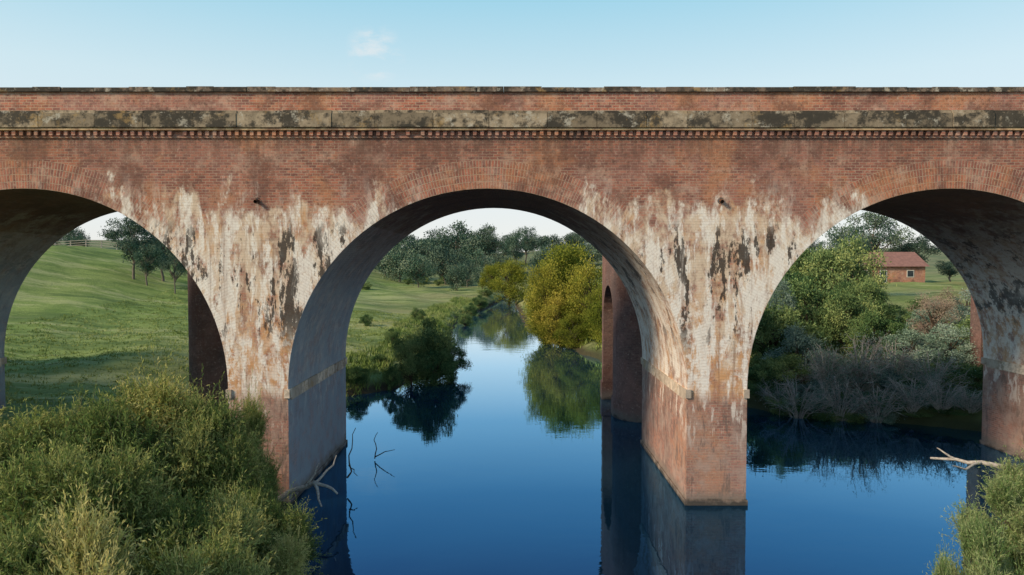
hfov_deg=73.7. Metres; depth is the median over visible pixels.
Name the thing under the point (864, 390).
twiggy shrub
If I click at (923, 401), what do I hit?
grey shrub
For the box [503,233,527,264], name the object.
gum tree
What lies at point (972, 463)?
dead branch
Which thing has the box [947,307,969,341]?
green shrub
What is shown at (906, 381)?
green shrub
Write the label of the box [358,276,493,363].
meadow shrubs
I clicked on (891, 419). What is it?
grey shrub
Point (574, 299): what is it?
yellow willow
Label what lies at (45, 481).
willow shrub
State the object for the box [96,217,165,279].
gum tree
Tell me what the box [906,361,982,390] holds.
green shrub
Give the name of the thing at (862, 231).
gum tree
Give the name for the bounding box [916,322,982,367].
grey shrub
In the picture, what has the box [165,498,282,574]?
willow shrub
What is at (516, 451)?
river water
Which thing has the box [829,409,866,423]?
green shrub
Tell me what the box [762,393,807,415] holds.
green shrub
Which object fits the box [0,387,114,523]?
willow shrub
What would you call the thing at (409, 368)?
river shrub
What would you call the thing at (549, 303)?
yellow willow
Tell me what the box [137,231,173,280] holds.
gum tree
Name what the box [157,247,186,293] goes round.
gum tree
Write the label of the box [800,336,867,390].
bare shrub
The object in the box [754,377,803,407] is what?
bare shrub
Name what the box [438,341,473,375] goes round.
river shrub
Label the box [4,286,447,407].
meadow grass
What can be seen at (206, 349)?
old brick pier
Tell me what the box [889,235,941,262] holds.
gum tree
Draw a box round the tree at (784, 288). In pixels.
[766,276,797,346]
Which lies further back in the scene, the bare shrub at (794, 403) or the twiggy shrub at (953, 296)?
the twiggy shrub at (953, 296)
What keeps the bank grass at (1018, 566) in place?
on the ground at (64, 278)
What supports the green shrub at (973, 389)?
on the ground at (64, 278)
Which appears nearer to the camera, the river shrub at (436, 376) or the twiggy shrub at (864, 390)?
the twiggy shrub at (864, 390)
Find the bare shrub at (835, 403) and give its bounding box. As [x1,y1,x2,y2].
[807,370,892,421]
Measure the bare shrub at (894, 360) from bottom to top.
3.519 m
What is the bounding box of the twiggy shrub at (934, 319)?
[905,291,960,343]
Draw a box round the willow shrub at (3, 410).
[0,401,41,479]
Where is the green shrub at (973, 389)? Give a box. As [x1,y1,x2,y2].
[965,385,982,399]
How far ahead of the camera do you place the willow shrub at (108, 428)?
16.84 m
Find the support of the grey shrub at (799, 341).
on the ground at (64, 278)
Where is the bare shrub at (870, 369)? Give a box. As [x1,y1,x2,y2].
[826,328,899,391]
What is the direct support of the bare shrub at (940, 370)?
on the ground at (64, 278)
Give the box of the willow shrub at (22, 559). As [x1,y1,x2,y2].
[0,474,127,574]
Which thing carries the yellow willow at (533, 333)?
in the river water
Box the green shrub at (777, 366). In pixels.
[749,352,811,389]
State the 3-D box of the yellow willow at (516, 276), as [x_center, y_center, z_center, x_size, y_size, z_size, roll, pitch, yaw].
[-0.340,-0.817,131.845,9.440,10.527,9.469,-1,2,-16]
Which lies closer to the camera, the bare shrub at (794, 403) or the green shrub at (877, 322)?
the bare shrub at (794, 403)
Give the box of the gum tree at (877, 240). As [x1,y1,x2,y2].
[838,211,913,251]
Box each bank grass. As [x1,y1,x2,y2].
[131,484,1023,574]
[199,295,486,407]
[525,302,978,392]
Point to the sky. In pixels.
(44, 43)
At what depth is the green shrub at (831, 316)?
46.87 m
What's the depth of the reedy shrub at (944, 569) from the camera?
12.62 m
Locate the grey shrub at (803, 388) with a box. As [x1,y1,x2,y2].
[795,382,834,396]
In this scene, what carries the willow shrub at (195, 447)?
on the ground at (64, 278)
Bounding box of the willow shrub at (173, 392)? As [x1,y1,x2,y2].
[95,340,250,518]
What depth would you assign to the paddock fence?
118.52 m
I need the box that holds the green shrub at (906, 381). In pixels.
[879,375,948,396]
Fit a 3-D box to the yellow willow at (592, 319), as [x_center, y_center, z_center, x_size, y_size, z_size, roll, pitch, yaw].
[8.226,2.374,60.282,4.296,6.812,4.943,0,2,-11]
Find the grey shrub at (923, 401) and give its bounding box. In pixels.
[897,392,939,407]
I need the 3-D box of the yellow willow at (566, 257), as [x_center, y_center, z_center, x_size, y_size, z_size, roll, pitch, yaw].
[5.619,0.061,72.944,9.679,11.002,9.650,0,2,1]
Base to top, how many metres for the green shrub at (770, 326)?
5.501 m
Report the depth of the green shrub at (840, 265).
65.24 m
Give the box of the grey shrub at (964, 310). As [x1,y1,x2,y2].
[945,288,970,328]
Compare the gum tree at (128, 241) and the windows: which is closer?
the gum tree at (128, 241)
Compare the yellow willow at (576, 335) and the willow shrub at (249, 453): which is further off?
the yellow willow at (576, 335)
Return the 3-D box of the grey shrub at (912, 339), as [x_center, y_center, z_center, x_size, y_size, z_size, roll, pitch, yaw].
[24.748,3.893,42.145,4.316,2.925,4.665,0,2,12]
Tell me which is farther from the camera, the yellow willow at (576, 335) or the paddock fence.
the paddock fence
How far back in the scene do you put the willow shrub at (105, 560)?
10.52 m
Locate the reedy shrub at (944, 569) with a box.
[922,539,962,574]
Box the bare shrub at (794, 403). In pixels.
[760,371,835,420]
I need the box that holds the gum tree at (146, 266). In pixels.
[130,242,166,285]
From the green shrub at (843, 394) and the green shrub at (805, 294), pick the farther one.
the green shrub at (805, 294)
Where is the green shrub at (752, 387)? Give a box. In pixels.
[747,381,788,397]
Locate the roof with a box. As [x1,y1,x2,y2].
[859,252,929,266]
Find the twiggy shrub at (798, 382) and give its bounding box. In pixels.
[783,368,814,390]
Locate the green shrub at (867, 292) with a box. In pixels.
[831,277,901,328]
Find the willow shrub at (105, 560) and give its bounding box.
[7,458,217,574]
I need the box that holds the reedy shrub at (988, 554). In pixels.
[947,498,1023,574]
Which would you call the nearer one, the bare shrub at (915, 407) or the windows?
the bare shrub at (915, 407)
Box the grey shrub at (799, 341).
[759,322,836,380]
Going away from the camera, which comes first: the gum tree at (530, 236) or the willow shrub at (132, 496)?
the willow shrub at (132, 496)
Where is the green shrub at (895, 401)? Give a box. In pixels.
[875,392,923,408]
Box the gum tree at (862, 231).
[822,220,872,276]
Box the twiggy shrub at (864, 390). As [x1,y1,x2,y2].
[838,370,880,397]
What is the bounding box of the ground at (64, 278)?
[0,240,1014,572]
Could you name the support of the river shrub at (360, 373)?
on the ground at (64, 278)
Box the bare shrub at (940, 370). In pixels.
[895,342,975,390]
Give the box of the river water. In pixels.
[262,298,1023,574]
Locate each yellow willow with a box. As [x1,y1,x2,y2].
[477,264,502,293]
[488,256,530,305]
[517,254,566,343]
[519,236,601,318]
[521,308,557,344]
[529,289,583,346]
[551,308,593,349]
[552,255,601,336]
[580,279,601,344]
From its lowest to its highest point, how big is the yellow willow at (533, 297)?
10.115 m
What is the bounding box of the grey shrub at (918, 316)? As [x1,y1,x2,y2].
[904,309,949,342]
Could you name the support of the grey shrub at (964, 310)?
on the ground at (64, 278)
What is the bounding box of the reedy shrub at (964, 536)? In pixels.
[925,502,1019,574]
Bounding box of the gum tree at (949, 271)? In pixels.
[935,260,959,281]
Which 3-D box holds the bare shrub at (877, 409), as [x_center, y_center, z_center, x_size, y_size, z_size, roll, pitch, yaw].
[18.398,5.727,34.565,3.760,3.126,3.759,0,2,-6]
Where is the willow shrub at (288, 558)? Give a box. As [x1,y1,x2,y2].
[250,518,319,574]
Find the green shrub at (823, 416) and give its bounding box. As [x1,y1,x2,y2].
[785,396,841,421]
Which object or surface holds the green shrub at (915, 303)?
on the ground at (64, 278)
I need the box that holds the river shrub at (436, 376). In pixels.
[412,342,459,386]
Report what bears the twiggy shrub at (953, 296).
on the ground at (64, 278)
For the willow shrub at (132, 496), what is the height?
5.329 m
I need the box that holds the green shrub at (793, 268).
[785,244,858,313]
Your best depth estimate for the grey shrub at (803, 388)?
36.66 m
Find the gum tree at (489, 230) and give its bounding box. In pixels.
[466,223,504,256]
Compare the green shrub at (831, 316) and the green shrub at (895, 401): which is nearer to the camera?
the green shrub at (895, 401)
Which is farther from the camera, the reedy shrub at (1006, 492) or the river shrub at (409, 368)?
the river shrub at (409, 368)
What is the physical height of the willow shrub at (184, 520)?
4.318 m
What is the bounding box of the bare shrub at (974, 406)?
[938,382,982,414]
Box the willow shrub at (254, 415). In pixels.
[236,366,286,509]
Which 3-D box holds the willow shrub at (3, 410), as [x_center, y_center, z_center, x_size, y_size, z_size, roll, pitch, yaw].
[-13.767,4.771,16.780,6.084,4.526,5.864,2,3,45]
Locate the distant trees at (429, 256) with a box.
[56,220,929,290]
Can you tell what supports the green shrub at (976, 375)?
on the ground at (64, 278)
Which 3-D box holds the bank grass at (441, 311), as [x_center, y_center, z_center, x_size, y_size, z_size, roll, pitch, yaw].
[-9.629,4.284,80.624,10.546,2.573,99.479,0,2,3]
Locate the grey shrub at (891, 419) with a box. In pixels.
[858,408,899,423]
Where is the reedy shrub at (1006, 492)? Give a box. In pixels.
[941,466,1023,572]
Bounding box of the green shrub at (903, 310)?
[879,302,916,331]
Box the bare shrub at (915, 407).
[875,369,951,414]
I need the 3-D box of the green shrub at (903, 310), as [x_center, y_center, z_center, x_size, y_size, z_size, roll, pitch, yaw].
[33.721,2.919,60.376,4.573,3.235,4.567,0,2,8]
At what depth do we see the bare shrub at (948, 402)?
33.56 m
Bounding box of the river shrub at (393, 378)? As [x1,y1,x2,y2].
[381,363,403,389]
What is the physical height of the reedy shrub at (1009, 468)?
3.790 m
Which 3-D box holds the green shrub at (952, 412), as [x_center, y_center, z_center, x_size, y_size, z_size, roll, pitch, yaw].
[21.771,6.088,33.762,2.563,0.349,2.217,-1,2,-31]
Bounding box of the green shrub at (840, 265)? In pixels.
[798,230,896,324]
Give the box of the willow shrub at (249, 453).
[197,400,288,539]
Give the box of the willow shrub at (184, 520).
[127,467,281,574]
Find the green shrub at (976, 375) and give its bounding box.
[937,362,982,393]
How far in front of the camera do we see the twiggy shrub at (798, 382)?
38.05 m
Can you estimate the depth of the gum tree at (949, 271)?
129.84 m
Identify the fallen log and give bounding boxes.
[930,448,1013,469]
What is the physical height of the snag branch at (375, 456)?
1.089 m
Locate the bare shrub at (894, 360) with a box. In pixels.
[851,332,929,383]
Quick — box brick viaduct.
[0,86,1023,505]
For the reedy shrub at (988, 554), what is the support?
on the ground at (64, 278)
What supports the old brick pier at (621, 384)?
in the river water
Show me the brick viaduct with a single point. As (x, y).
(278, 222)
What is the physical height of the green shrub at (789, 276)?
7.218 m
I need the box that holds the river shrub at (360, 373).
[346,366,368,383]
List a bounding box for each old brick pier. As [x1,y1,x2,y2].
[187,271,227,405]
[600,255,641,422]
[969,296,982,371]
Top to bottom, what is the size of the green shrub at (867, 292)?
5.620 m
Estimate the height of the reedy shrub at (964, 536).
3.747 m
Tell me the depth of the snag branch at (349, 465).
24.34 m
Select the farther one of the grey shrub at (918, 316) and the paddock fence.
the paddock fence
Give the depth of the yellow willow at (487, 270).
149.56 m
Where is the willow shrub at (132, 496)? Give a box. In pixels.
[24,405,199,574]
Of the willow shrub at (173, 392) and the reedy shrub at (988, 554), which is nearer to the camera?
the reedy shrub at (988, 554)
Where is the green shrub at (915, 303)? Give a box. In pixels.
[905,298,956,311]
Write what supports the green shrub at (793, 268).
on the ground at (64, 278)
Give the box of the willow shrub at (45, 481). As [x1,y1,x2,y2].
[0,400,167,569]
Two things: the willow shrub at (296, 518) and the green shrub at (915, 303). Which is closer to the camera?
the willow shrub at (296, 518)
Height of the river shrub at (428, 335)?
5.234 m
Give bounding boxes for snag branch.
[346,428,355,477]
[374,432,394,458]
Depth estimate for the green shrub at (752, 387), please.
38.08 m
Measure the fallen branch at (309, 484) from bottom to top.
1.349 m
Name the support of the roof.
on the walls
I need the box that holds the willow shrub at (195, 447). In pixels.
[137,363,281,507]
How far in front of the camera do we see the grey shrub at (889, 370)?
36.48 m
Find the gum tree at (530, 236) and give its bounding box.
[508,226,536,263]
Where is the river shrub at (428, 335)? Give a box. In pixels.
[398,314,457,380]
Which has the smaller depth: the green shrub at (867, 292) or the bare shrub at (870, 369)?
the bare shrub at (870, 369)
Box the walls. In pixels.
[853,267,924,282]
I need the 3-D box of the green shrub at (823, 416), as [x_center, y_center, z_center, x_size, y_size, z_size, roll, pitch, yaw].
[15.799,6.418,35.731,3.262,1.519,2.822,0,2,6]
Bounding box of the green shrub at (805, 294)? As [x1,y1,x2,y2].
[769,273,869,355]
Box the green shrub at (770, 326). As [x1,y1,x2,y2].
[749,302,837,369]
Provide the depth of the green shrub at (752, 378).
39.56 m
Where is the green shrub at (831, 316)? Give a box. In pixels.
[809,289,885,357]
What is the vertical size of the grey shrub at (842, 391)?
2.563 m
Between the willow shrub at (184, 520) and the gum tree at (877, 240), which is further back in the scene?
the gum tree at (877, 240)
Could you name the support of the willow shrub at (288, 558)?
on the ground at (64, 278)
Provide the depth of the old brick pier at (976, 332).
40.50 m
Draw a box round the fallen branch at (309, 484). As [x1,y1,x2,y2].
[278,455,337,506]
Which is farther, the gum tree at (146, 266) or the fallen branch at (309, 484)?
the gum tree at (146, 266)
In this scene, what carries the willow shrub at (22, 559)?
on the ground at (64, 278)
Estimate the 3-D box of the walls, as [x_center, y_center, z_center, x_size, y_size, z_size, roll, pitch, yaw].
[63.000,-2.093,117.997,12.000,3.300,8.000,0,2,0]
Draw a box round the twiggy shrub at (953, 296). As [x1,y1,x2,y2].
[931,283,969,324]
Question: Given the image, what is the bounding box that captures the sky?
[0,0,1023,252]
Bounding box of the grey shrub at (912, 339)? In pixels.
[880,328,948,366]
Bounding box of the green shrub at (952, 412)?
[926,404,975,415]
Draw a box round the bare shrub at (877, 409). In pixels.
[839,370,913,423]
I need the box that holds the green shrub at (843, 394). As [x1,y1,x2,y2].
[838,391,896,408]
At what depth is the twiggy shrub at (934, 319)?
51.91 m
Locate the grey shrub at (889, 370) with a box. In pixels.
[852,364,908,393]
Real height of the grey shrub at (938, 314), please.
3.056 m
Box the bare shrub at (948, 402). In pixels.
[901,371,981,413]
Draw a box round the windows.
[864,271,913,281]
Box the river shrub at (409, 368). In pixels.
[389,334,435,383]
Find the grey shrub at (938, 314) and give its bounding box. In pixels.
[922,299,950,323]
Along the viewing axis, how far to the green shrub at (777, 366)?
38.07 m
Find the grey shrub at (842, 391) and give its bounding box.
[805,355,877,394]
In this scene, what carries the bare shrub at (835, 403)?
on the ground at (64, 278)
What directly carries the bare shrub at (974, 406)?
on the ground at (64, 278)
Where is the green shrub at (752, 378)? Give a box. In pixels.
[748,366,767,384]
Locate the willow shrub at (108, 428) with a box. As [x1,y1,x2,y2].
[0,376,180,500]
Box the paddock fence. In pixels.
[53,240,176,258]
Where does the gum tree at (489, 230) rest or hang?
on the ground at (64, 278)
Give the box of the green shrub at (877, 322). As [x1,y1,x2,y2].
[837,307,913,363]
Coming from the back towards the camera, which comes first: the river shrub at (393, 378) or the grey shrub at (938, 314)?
the grey shrub at (938, 314)
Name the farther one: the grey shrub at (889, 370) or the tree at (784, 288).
the tree at (784, 288)
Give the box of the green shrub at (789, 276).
[774,271,821,321]
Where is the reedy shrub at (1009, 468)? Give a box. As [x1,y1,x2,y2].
[975,441,1023,534]
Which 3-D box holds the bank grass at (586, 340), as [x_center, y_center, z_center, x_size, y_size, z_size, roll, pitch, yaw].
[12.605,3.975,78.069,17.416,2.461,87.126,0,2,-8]
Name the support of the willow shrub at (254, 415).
on the ground at (64, 278)
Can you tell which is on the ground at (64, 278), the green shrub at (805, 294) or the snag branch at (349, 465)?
the green shrub at (805, 294)
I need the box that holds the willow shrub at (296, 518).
[200,471,329,574]

